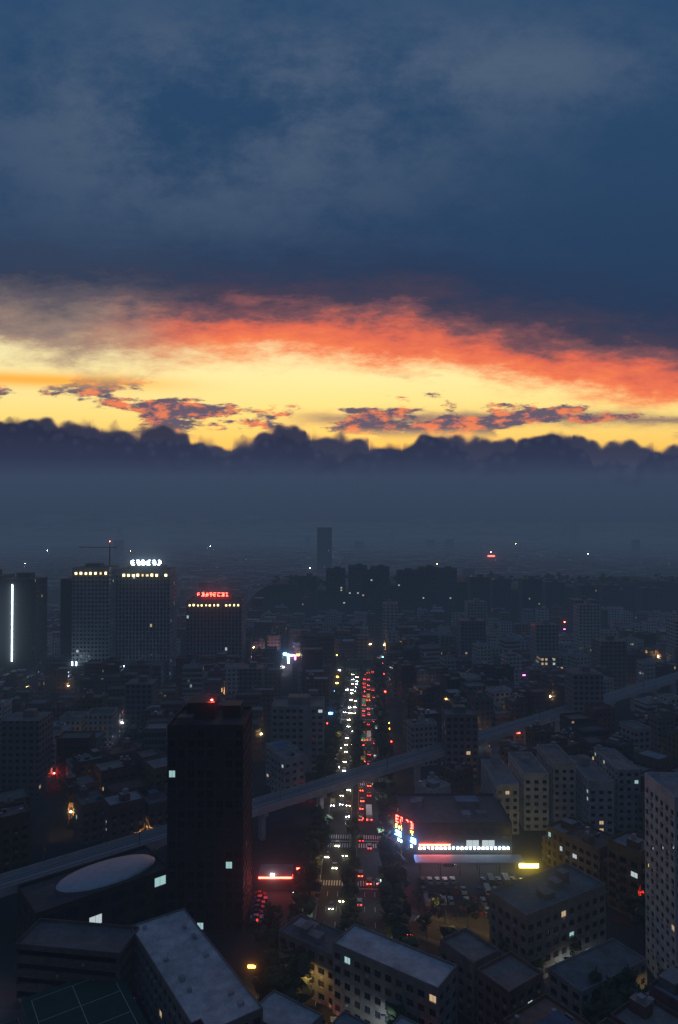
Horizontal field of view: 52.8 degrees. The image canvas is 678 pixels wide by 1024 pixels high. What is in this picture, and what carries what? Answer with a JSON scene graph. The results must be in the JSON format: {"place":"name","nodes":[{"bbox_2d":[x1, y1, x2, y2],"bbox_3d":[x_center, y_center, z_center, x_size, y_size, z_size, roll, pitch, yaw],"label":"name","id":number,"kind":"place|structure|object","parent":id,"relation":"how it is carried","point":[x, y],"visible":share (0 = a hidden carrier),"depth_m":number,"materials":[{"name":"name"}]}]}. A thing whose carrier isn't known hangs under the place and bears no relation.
{"place":"outdoors","nodes":[
{"label":"outdoors","id":0,"kind":"place"},
{"bbox_2d":[0,635,635,1023],"bbox_3d":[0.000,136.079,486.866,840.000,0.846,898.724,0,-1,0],"label":"roads","id":1,"kind":"structure","parent":0,"point":[330,878],"depth_m":264.53,"materials":[{"name":"grey asphalt"}]},
{"bbox_2d":[134,668,522,1023],"bbox_3d":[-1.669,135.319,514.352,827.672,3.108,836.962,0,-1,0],"label":"cars","id":2,"kind":"object","parent":1,"relation":"on","point":[258,904],"visible":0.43,"depth_m":243.85,"materials":[{"name":"multicoloured"}]},
{"bbox_2d":[0,522,677,1023],"bbox_3d":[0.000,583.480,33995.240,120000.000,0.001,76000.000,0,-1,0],"label":"ground","id":3,"kind":"structure","parent":0,"point":[282,842],"depth_m":272.68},
{"bbox_2d":[0,545,677,1023],"bbox_3d":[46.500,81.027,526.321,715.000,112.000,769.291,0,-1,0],"label":"buildings","id":4,"kind":"structure","parent":3,"relation":"on","point":[100,941],"depth_m":217.35,"materials":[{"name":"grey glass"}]},
{"bbox_2d":[0,631,677,1023],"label":"city","id":5,"kind":"object","parent":3,"relation":"on","point":[112,789],"visible":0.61,"depth_m":352.35,"materials":[{"name":"grey concrete"}]},
{"bbox_2d":[0,516,677,594],"bbox_3d":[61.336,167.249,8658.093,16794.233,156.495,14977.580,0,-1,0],"label":"city","id":6,"kind":"object","parent":3,"relation":"on","point":[230,556],"visible":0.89,"depth_m":2625.97},
{"bbox_2d":[0,672,677,897],"bbox_3d":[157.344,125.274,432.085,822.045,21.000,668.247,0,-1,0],"label":"viaduct","id":7,"kind":"object","parent":3,"relation":"on","point":[320,789],"visible":0.64,"depth_m":297.96,"materials":[{"name":"concrete"}]},
{"bbox_2d":[25,555,657,967],"bbox_3d":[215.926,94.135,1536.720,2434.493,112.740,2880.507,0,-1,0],"label":"lights","id":8,"kind":"object","parent":3,"relation":"on","point":[389,723],"visible":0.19,"depth_m":526.82,"materials":[{"name":"red"}]},
{"bbox_2d":[47,574,677,659],"bbox_3d":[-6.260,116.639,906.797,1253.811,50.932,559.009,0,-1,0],"label":"city","id":9,"kind":"object","parent":3,"relation":"on","point":[351,637],"visible":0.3,"depth_m":725.10},
{"bbox_2d":[47,571,677,653],"bbox_3d":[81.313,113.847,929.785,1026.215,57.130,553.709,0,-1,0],"label":"trees","id":10,"kind":"object","parent":3,"relation":"on","point":[602,579],"visible":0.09,"depth_m":935.71,"materials":[{"name":"green plant"}]},
{"bbox_2d":[249,655,666,1023],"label":"trees","id":11,"kind":"object","parent":3,"relation":"on","point":[284,971],"visible":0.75,"depth_m":218.73,"materials":[{"name":"green plant"}]},
{"bbox_2d":[309,658,628,1015],"bbox_3d":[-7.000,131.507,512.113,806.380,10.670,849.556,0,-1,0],"label":"street lamps","id":12,"kind":"object","parent":3,"relation":"on","point":[384,827],"visible":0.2,"depth_m":228.26,"materials":[{"name":"grey"}]},
{"bbox_2d":[0,510,677,621],"bbox_3d":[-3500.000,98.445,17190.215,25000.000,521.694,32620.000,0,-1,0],"label":"hills","id":13,"kind":"structure","parent":0,"point":[280,591],"depth_m":927.25,"materials":[{"name":"grey"}]},
{"bbox_2d":[0,0,677,521],"label":"sky","id":14,"kind":"structure","parent":0,"point":[294,260],"materials":[{"name":"blue"}]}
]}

